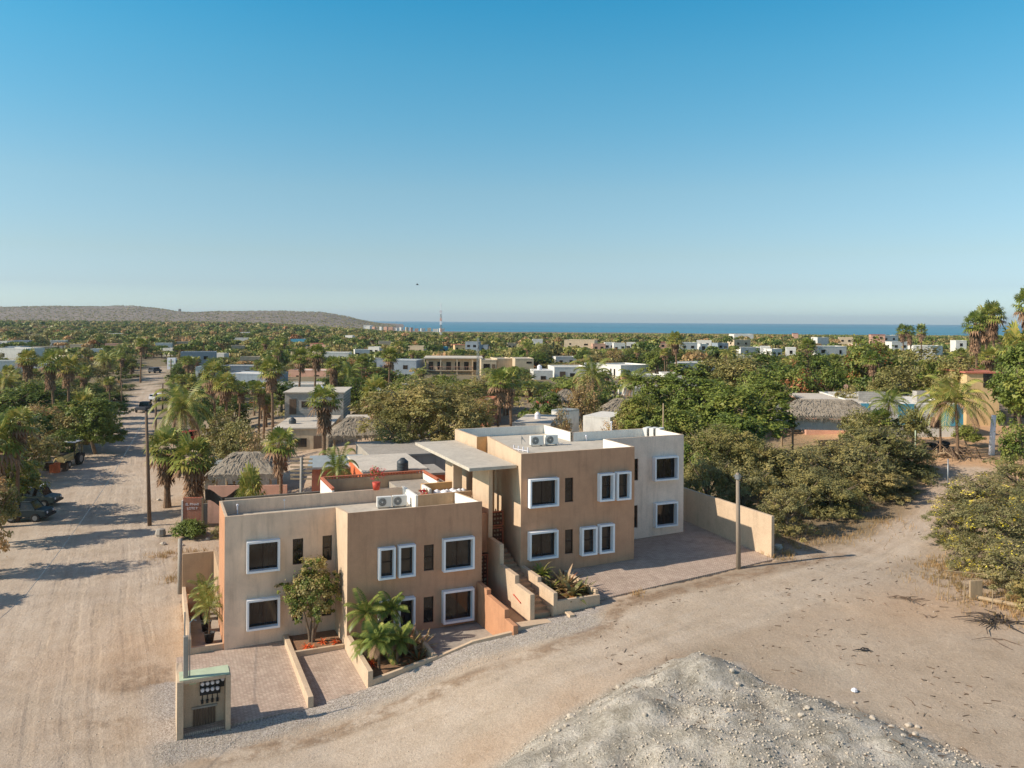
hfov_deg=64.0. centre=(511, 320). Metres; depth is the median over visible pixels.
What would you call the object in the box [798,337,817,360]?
fan palm
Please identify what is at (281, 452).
fan palm
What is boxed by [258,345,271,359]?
tree
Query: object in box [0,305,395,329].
hill scrub
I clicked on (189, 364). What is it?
fan palm
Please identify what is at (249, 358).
house
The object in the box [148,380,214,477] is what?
coconut palm
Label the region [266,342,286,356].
tree
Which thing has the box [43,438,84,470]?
backhoe loader
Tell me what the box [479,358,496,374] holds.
beige block
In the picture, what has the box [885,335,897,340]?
house
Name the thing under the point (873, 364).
fan palm
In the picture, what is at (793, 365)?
tree
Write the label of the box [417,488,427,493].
flower bowl
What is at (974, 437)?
tree
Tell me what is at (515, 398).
undergrowth
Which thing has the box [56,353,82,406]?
fan palm
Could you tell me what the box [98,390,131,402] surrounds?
tree
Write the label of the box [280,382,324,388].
house
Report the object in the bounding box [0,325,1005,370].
town wood
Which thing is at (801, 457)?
tree
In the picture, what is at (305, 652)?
wall
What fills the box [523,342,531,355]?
fan palm
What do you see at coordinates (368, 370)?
fan palm
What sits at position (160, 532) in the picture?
stump
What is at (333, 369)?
fan palm
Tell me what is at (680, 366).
tree
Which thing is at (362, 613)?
feather palm
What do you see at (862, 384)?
tree
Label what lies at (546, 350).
tree
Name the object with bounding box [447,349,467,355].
tree
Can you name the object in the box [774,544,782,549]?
rock
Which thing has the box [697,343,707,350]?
house
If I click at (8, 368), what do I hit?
fan palm
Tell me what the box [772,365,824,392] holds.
tree
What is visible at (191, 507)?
sign wall
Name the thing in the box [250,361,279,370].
tree
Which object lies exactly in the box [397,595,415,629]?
window
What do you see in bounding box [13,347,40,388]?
fan palm
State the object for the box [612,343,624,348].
house
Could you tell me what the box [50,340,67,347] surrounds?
house
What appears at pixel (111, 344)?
house
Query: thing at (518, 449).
pipe manifold
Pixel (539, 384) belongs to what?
coconut palm
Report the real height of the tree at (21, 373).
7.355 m
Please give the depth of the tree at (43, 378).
152.32 m
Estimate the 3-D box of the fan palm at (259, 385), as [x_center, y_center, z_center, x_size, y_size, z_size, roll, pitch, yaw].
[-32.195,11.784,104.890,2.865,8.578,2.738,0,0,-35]
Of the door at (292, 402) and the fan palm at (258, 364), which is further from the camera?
the fan palm at (258, 364)
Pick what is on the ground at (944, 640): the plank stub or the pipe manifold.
the plank stub
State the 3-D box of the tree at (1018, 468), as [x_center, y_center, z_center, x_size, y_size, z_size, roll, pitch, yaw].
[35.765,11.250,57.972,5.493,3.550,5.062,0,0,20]
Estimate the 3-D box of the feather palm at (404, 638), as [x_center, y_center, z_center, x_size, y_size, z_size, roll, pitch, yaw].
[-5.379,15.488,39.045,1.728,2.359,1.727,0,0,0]
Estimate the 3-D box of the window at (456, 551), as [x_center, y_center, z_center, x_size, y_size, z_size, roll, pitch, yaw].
[-2.865,12.427,43.632,1.739,1.718,0.420,0,0,-23]
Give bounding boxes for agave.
[575,576,595,595]
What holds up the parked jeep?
on the dirt street
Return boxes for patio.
[410,622,491,654]
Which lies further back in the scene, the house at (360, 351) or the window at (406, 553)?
the house at (360, 351)
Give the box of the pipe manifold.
[513,445,528,452]
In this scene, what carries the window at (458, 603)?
in the apartment building at (427, 554)
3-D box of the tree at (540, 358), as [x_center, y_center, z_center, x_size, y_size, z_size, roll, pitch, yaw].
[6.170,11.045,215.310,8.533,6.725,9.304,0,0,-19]
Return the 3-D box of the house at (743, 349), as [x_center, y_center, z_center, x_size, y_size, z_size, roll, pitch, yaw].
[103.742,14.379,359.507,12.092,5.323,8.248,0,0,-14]
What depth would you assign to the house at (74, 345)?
329.92 m
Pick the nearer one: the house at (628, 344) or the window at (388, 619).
the window at (388, 619)
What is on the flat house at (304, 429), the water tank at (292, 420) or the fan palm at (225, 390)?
the water tank at (292, 420)
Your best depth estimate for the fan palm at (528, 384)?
132.32 m
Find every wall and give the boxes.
[175,612,230,740]
[181,497,202,520]
[182,550,218,623]
[182,587,222,654]
[187,593,206,616]
[203,503,218,526]
[208,485,286,523]
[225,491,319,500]
[283,634,313,707]
[295,644,343,656]
[346,635,372,687]
[373,629,437,684]
[437,631,511,658]
[476,581,517,635]
[557,570,599,614]
[683,487,773,557]
[775,419,855,429]
[858,391,884,401]
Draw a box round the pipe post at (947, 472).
[947,459,948,494]
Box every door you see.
[193,706,214,726]
[289,399,295,413]
[313,436,320,448]
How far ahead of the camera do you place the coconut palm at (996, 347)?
180.15 m
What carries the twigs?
on the ground at (944, 640)
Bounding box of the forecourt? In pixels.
[567,520,773,599]
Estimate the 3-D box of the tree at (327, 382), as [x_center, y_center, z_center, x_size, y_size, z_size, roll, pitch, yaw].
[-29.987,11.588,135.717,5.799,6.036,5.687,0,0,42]
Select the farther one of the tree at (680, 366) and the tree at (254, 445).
the tree at (680, 366)
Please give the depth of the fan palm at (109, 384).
149.52 m
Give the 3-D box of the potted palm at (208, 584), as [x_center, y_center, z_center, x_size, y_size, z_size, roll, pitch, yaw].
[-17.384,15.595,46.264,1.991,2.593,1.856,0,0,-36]
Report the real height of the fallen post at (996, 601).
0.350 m
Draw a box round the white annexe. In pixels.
[633,373,658,379]
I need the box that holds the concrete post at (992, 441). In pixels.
[988,415,996,454]
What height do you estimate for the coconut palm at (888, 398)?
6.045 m
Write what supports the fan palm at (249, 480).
on the ground at (944, 640)
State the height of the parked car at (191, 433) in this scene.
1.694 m
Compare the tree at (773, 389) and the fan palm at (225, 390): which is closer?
the tree at (773, 389)
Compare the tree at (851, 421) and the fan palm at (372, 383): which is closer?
the tree at (851, 421)
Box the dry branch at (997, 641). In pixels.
[971,637,1021,649]
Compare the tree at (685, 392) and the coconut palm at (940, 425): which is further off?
the tree at (685, 392)
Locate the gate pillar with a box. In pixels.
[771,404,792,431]
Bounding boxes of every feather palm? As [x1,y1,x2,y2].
[343,587,387,632]
[350,621,389,664]
[358,620,399,669]
[367,622,406,665]
[372,591,410,624]
[385,620,416,663]
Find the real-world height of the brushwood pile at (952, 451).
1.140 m
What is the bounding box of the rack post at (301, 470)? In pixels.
[290,457,312,491]
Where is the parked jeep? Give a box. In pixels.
[10,484,63,505]
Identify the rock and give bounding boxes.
[567,713,574,718]
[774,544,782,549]
[904,722,912,727]
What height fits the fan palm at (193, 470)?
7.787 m
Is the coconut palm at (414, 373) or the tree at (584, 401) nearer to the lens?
the tree at (584, 401)
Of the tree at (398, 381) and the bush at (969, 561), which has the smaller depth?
the bush at (969, 561)
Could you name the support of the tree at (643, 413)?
on the ground at (944, 640)
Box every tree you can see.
[0,370,23,386]
[0,387,30,416]
[0,408,29,464]
[0,419,62,476]
[0,474,13,556]
[0,478,25,524]
[1,437,51,502]
[3,406,55,447]
[6,380,72,413]
[12,380,71,407]
[21,374,44,386]
[23,400,61,440]
[31,369,45,380]
[33,399,96,432]
[39,409,96,446]
[40,425,82,461]
[55,376,89,388]
[56,381,94,400]
[60,390,102,405]
[61,360,96,382]
[63,395,128,453]
[77,356,92,365]
[82,380,106,397]
[88,376,120,395]
[91,365,115,378]
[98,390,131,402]
[104,400,134,414]
[105,384,126,395]
[113,355,137,378]
[118,384,136,389]
[164,362,187,379]
[174,359,202,373]
[181,386,212,431]
[185,435,218,502]
[196,405,237,457]
[203,357,220,364]
[212,394,253,424]
[212,412,261,459]
[232,424,265,484]
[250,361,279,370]
[255,342,275,355]
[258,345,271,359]
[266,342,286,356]
[274,377,296,411]
[274,555,341,642]
[286,358,312,367]
[319,374,346,386]
[324,358,370,381]
[343,374,375,414]
[347,373,497,440]
[367,402,433,443]
[369,366,402,390]
[387,352,409,358]
[389,375,429,396]
[426,390,497,440]
[433,372,462,389]
[434,378,485,411]
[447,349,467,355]
[461,374,489,398]
[465,381,496,396]
[480,368,494,381]
[509,347,525,357]
[515,381,544,390]
[518,367,535,379]
[525,350,552,367]
[530,385,565,413]
[538,344,553,363]
[541,363,561,368]
[551,375,609,395]
[551,403,572,438]
[566,370,605,431]
[573,348,596,363]
[577,354,607,362]
[585,376,610,385]
[587,389,612,406]
[601,416,624,429]
[603,348,628,362]
[614,392,666,429]
[614,406,642,427]
[616,349,634,362]
[621,348,642,362]
[624,374,686,418]
[634,353,659,369]
[644,350,668,373]
[645,355,674,366]
[648,404,703,447]
[657,375,729,430]
[663,357,737,404]
[670,350,685,360]
[678,351,746,391]
[683,449,736,501]
[684,420,760,491]
[684,435,719,492]
[686,380,799,459]
[703,411,770,471]
[706,351,774,407]
[708,459,780,514]
[713,348,732,364]
[730,435,787,500]
[733,367,776,396]
[735,346,781,381]
[744,378,795,431]
[747,441,848,514]
[752,358,812,390]
[756,485,821,541]
[771,353,813,368]
[771,464,853,520]
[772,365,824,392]
[773,359,802,386]
[790,346,833,382]
[792,436,900,497]
[796,471,871,519]
[810,356,849,388]
[815,362,851,392]
[820,441,904,500]
[832,384,858,398]
[832,422,941,486]
[834,334,895,391]
[835,468,915,507]
[836,402,875,449]
[848,350,907,391]
[861,366,919,396]
[876,339,958,390]
[884,474,924,495]
[886,446,943,476]
[887,402,937,450]
[890,355,917,367]
[906,353,955,395]
[917,349,993,395]
[919,507,984,549]
[927,469,1022,518]
[927,495,1023,566]
[951,356,983,368]
[951,423,986,446]
[966,353,991,366]
[975,362,1004,385]
[981,454,1023,501]
[985,337,1023,441]
[991,487,1023,538]
[992,418,1023,479]
[997,355,1023,416]
[1003,571,1023,610]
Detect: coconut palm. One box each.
[0,368,24,402]
[92,352,119,376]
[94,352,118,375]
[113,342,130,354]
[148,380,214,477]
[167,383,190,399]
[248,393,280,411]
[261,350,274,358]
[318,441,358,482]
[336,361,367,386]
[407,349,419,358]
[408,366,428,377]
[478,368,490,374]
[484,368,496,382]
[529,342,544,355]
[533,381,553,395]
[571,354,614,409]
[613,367,651,396]
[665,340,685,354]
[719,348,735,361]
[774,355,810,367]
[867,388,913,433]
[913,387,961,451]
[917,374,994,458]
[989,341,1003,354]
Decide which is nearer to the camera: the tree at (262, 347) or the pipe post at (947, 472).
the pipe post at (947, 472)
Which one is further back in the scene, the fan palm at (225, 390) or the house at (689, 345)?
the house at (689, 345)
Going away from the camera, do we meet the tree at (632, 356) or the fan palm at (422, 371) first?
the fan palm at (422, 371)
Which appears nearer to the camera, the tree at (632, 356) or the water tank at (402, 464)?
the water tank at (402, 464)
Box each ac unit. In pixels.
[376,496,391,508]
[392,494,409,506]
[529,435,547,446]
[544,434,562,445]
[643,426,650,435]
[649,427,657,435]
[656,427,663,435]
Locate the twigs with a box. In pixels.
[600,504,1023,766]
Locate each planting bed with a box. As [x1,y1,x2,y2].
[289,630,341,650]
[357,644,424,677]
[541,576,590,599]
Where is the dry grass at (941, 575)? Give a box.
[138,448,1023,634]
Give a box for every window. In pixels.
[246,538,279,573]
[246,595,279,631]
[292,596,302,619]
[293,538,302,563]
[296,438,306,446]
[301,401,308,406]
[322,535,331,559]
[322,591,330,615]
[377,546,395,580]
[377,599,395,625]
[397,543,415,577]
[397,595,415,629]
[424,544,432,570]
[424,596,432,622]
[429,362,432,369]
[441,586,474,624]
[442,535,474,572]
[446,362,450,369]
[464,362,468,369]
[473,362,477,369]
[527,529,558,560]
[528,477,558,508]
[565,477,572,501]
[565,529,571,553]
[579,525,597,555]
[597,472,614,501]
[597,523,614,553]
[615,471,631,500]
[634,459,636,479]
[634,505,636,526]
[652,455,678,481]
[653,500,677,527]
[930,417,938,427]
[983,373,992,386]
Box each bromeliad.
[318,637,327,644]
[331,638,339,644]
[367,656,376,666]
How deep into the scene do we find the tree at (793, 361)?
139.20 m
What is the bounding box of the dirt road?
[173,465,996,767]
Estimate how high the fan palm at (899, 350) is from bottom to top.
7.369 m
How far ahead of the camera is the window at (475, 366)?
213.21 m
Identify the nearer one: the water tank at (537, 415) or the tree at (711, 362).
the water tank at (537, 415)
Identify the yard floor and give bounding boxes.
[189,602,221,646]
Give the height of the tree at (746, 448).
5.234 m
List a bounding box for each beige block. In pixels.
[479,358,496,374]
[490,357,511,368]
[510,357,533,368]
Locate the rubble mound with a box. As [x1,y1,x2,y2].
[495,652,983,767]
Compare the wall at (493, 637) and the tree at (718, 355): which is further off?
the tree at (718, 355)
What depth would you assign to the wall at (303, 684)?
38.47 m
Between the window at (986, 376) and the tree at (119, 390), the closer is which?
the window at (986, 376)
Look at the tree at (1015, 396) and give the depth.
73.92 m
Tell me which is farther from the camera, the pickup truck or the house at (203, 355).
the house at (203, 355)
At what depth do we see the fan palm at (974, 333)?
114.05 m
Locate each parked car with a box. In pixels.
[2,498,55,522]
[148,367,161,372]
[149,393,168,400]
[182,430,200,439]
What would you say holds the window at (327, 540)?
in the apartment building at (427, 554)
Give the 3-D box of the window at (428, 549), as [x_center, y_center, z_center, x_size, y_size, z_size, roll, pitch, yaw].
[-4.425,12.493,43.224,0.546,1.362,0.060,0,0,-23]
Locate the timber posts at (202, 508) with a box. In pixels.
[201,498,206,521]
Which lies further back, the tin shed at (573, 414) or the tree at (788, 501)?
the tin shed at (573, 414)
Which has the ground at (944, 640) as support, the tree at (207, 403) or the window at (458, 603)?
the tree at (207, 403)
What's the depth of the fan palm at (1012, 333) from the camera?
95.84 m
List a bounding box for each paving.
[176,640,307,736]
[297,649,366,705]
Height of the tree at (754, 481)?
4.801 m
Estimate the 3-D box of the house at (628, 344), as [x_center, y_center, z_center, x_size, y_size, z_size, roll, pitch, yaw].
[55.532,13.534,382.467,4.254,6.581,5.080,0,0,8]
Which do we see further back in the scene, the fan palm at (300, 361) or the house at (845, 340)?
the house at (845, 340)
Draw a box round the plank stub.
[969,580,982,599]
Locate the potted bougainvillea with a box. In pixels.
[367,466,385,489]
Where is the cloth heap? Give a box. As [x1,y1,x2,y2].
[433,488,466,492]
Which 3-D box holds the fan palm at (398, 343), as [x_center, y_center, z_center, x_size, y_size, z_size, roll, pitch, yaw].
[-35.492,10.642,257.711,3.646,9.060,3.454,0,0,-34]
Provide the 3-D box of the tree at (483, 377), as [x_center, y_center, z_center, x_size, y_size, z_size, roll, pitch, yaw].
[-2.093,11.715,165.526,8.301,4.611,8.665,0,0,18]
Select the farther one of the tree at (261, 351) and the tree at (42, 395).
the tree at (261, 351)
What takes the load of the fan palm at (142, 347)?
on the ground at (944, 640)
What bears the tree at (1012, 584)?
on the ground at (944, 640)
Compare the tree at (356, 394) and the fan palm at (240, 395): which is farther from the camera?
the tree at (356, 394)
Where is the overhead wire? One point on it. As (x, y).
(77, 526)
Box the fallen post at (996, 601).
[977,595,1023,608]
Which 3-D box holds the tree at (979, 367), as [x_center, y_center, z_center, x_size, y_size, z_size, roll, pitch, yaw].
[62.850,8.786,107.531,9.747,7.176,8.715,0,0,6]
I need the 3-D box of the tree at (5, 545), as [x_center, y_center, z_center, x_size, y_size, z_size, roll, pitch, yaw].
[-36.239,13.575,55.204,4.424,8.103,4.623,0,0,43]
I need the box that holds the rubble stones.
[502,651,985,767]
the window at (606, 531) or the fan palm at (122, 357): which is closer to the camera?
the window at (606, 531)
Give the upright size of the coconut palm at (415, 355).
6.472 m
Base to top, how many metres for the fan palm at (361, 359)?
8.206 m
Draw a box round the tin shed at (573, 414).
[551,408,578,441]
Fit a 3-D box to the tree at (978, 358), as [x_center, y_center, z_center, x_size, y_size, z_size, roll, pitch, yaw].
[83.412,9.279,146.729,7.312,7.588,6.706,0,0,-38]
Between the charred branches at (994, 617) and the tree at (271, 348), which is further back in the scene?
the tree at (271, 348)
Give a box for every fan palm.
[0,405,40,521]
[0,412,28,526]
[2,364,16,378]
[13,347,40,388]
[31,368,40,381]
[37,349,63,406]
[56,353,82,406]
[70,386,97,444]
[74,352,81,360]
[75,364,92,389]
[103,345,111,351]
[103,376,116,400]
[116,352,126,384]
[128,362,137,373]
[135,337,149,382]
[144,424,184,507]
[168,431,219,497]
[169,374,179,382]
[175,374,187,402]
[181,355,194,372]
[183,373,200,397]
[189,357,196,373]
[194,356,202,366]
[199,360,226,425]
[203,384,216,425]
[211,371,241,419]
[228,381,236,420]
[232,379,250,419]
[234,461,267,496]
[247,381,258,415]
[251,380,270,443]
[253,361,261,370]
[254,394,270,438]
[256,355,286,446]
[258,393,277,427]
[260,426,300,493]
[261,337,270,352]
[271,350,281,361]
[274,343,284,359]
[279,337,287,348]
[282,358,291,364]
[288,346,311,386]
[305,342,327,385]
[305,383,344,454]
[323,355,343,386]
[336,357,346,364]
[353,356,369,387]
[360,373,391,423]
[365,367,375,373]
[379,346,399,389]
[394,340,403,350]
[408,350,415,358]
[416,369,427,383]
[479,349,487,357]
[484,366,515,426]
[496,366,521,425]
[512,366,522,396]
[522,380,536,402]
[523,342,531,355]
[604,370,613,380]
[633,347,641,358]
[652,347,660,373]
[660,348,669,371]
[665,348,671,371]
[666,330,683,377]
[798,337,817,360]
[828,354,840,362]
[855,412,882,442]
[860,350,883,382]
[869,407,895,453]
[885,348,898,358]
[893,348,901,357]
[895,323,909,350]
[904,324,915,348]
[915,323,927,358]
[952,347,967,363]
[960,308,989,367]
[972,305,1000,364]
[977,346,1000,370]
[978,300,1007,367]
[995,320,1023,420]
[995,335,1004,347]
[1011,288,1023,417]
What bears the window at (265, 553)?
in the apartment building at (427, 554)
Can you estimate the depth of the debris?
35.51 m
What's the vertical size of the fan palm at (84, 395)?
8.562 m
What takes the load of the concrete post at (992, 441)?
on the ground at (944, 640)
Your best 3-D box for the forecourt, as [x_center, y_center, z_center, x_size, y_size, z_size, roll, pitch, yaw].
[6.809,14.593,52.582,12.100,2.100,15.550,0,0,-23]
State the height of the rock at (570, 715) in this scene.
0.226 m
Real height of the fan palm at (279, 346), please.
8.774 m
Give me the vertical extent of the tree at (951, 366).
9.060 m
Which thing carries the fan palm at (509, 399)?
on the ground at (944, 640)
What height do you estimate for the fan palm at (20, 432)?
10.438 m
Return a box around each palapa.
[205,451,288,485]
[326,416,379,453]
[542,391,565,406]
[554,389,580,408]
[597,398,627,411]
[781,399,877,449]
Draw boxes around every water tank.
[289,417,295,423]
[397,458,407,472]
[535,412,540,418]
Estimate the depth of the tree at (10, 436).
85.12 m
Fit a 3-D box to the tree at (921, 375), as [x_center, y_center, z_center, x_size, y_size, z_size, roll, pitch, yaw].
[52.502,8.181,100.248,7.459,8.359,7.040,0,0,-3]
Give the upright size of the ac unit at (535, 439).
0.660 m
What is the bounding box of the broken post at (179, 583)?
[177,538,181,593]
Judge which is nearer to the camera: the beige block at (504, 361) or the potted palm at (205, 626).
the potted palm at (205, 626)
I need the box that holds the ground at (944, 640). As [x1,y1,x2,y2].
[0,306,1023,767]
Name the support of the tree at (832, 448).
on the ground at (944, 640)
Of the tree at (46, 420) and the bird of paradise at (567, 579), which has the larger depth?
the tree at (46, 420)
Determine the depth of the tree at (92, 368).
187.00 m
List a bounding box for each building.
[219,440,516,650]
[424,356,482,374]
[455,425,683,577]
[729,334,753,339]
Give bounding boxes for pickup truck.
[135,401,153,412]
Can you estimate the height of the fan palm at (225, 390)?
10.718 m
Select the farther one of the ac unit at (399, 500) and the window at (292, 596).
the ac unit at (399, 500)
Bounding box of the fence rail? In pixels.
[945,570,986,579]
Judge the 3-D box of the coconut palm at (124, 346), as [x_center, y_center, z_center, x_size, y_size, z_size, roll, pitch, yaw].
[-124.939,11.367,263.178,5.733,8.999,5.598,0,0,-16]
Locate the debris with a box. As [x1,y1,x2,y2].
[853,647,870,651]
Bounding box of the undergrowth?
[23,344,1012,444]
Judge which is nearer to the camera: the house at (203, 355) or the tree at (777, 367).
the tree at (777, 367)
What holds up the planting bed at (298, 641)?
on the ground at (944, 640)
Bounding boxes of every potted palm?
[187,573,217,619]
[189,583,219,631]
[189,584,222,642]
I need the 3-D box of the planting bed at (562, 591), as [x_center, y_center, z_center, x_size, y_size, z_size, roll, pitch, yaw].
[2.509,14.816,43.962,2.290,0.800,3.900,0,0,-23]
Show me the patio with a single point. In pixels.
(446, 638)
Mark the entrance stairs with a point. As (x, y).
(525, 596)
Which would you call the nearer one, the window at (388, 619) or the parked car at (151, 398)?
the window at (388, 619)
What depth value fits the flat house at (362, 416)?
104.78 m
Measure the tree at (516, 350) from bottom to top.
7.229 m
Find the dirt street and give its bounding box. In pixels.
[0,386,181,767]
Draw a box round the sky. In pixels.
[0,0,1023,324]
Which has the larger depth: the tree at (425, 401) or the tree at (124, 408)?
the tree at (124, 408)
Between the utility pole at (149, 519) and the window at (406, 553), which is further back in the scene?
the utility pole at (149, 519)
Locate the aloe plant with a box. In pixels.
[413,628,438,649]
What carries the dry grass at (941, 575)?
on the ground at (944, 640)
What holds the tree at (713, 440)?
on the ground at (944, 640)
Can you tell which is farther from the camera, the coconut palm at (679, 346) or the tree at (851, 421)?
the coconut palm at (679, 346)
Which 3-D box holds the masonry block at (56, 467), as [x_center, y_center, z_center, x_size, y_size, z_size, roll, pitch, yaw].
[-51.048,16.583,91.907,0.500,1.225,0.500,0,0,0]
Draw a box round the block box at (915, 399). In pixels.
[912,390,929,402]
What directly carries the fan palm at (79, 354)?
on the ground at (944, 640)
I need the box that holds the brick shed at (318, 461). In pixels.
[307,454,361,490]
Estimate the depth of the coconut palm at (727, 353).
200.09 m
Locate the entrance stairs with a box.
[488,537,574,631]
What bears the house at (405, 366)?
on the ground at (944, 640)
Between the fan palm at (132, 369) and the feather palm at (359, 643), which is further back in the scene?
the fan palm at (132, 369)
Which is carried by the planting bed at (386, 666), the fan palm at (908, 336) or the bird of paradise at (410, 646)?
the bird of paradise at (410, 646)
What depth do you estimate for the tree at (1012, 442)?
61.64 m
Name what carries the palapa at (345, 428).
on the ground at (944, 640)
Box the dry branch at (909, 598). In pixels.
[888,595,929,605]
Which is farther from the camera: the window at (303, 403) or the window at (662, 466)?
the window at (303, 403)
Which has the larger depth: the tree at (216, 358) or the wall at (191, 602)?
the tree at (216, 358)
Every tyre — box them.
[924,442,936,452]
[938,441,949,445]
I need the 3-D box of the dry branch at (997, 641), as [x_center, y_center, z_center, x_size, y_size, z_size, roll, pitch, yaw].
[21.200,14.015,35.758,1.792,0.090,1.116,0,0,45]
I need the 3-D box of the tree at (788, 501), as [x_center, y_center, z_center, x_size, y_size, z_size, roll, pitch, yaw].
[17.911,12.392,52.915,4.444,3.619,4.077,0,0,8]
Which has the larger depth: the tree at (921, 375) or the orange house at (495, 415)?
the orange house at (495, 415)
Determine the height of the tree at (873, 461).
4.430 m
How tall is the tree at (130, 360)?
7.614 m
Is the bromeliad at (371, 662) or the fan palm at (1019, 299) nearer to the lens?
the bromeliad at (371, 662)
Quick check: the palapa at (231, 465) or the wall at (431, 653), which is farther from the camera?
the palapa at (231, 465)
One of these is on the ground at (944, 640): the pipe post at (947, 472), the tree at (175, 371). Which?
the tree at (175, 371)
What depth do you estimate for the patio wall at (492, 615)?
42.19 m
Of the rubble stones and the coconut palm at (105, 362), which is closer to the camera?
the rubble stones
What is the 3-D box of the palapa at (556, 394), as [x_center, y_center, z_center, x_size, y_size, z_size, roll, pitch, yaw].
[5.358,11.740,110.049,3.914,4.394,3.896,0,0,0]
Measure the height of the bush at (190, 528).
1.805 m
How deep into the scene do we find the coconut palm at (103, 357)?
212.22 m
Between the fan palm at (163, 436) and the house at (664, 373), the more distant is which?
the house at (664, 373)
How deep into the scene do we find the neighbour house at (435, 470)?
59.07 m
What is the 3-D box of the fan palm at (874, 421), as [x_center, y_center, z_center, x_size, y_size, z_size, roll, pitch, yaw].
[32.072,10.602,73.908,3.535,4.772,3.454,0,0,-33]
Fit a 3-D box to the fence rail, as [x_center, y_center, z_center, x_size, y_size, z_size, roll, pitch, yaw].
[23.580,13.230,42.492,2.025,0.330,0.036,0,0,20]
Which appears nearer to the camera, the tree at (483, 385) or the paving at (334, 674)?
the paving at (334, 674)
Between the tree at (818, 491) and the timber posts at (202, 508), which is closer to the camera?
the tree at (818, 491)
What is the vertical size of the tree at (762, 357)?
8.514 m
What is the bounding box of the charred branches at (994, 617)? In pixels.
[951,609,1023,633]
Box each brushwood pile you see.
[929,444,998,461]
[932,448,963,460]
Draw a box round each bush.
[168,518,210,538]
[209,526,218,539]
[942,531,1008,579]
[958,535,1023,595]
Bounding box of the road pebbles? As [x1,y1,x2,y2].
[11,517,1013,767]
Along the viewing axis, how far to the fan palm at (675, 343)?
149.72 m
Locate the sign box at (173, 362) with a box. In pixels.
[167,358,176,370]
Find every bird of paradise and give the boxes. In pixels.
[395,623,432,655]
[401,644,430,664]
[548,565,582,593]
[557,579,587,604]
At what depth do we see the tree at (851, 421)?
71.61 m
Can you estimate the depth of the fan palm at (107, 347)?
254.12 m
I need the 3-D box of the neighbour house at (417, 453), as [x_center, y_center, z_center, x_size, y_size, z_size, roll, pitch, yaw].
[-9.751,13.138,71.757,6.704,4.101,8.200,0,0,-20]
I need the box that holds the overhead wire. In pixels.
[2,416,145,616]
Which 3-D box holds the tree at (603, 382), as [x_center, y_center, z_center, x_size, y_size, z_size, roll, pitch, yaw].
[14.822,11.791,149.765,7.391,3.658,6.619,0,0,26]
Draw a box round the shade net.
[205,487,252,505]
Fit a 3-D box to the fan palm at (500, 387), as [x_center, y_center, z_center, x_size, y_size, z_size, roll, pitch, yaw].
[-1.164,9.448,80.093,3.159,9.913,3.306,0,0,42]
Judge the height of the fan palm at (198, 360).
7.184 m
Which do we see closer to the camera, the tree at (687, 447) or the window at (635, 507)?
the window at (635, 507)
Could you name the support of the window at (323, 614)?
in the apartment building at (427, 554)
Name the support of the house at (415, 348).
on the ground at (944, 640)
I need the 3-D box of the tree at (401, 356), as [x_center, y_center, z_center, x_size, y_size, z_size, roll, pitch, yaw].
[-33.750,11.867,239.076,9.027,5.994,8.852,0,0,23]
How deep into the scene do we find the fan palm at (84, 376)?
138.22 m
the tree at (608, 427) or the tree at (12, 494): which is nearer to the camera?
the tree at (12, 494)
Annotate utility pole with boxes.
[145,411,151,525]
[154,391,156,454]
[476,338,478,381]
[733,473,741,569]
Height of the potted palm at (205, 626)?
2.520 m
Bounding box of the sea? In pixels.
[372,321,1021,335]
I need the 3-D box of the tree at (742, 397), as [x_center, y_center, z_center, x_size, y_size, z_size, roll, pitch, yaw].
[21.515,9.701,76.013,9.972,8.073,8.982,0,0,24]
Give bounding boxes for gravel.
[151,611,606,767]
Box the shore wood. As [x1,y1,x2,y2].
[0,319,1004,340]
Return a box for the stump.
[155,528,165,536]
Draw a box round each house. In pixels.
[0,347,44,359]
[0,360,22,375]
[12,340,31,342]
[32,346,59,348]
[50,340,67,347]
[70,344,84,347]
[90,348,105,352]
[105,343,121,345]
[155,343,172,347]
[163,348,178,355]
[173,341,189,346]
[180,351,216,368]
[195,365,223,380]
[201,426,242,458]
[205,458,276,502]
[217,353,228,356]
[223,371,287,387]
[224,365,255,371]
[232,345,244,348]
[234,338,248,340]
[240,356,259,360]
[273,415,340,451]
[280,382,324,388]
[283,387,351,421]
[288,368,328,376]
[291,339,307,345]
[324,352,351,356]
[342,415,388,439]
[347,453,427,476]
[353,349,369,353]
[355,439,444,470]
[368,346,382,351]
[376,359,423,374]
[379,341,390,344]
[408,345,426,350]
[419,464,444,480]
[453,344,464,349]
[465,341,480,350]
[475,396,500,425]
[479,345,488,350]
[507,343,516,347]
[512,414,561,427]
[530,369,552,379]
[532,339,542,343]
[548,365,585,377]
[552,356,576,362]
[564,339,597,348]
[583,411,616,431]
[591,343,604,349]
[597,363,649,377]
[604,342,614,348]
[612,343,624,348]
[617,385,655,394]
[626,342,635,347]
[659,342,670,348]
[659,372,695,386]
[667,361,714,370]
[679,342,696,349]
[697,340,711,345]
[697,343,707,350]
[712,343,728,348]
[727,340,750,346]
[736,347,759,353]
[760,346,769,353]
[763,348,781,355]
[785,347,795,356]
[789,393,862,434]
[811,337,828,345]
[811,346,846,355]
[819,391,962,436]
[838,337,852,343]
[868,334,885,342]
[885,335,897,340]
[885,341,907,349]
[908,345,942,361]
[938,368,1001,425]
[950,340,966,351]
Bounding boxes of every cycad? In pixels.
[532,562,554,582]
[541,578,564,592]
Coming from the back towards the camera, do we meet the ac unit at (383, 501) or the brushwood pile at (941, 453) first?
the brushwood pile at (941, 453)
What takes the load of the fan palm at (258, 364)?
on the ground at (944, 640)
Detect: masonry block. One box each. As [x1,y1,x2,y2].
[49,464,53,472]
[54,462,59,472]

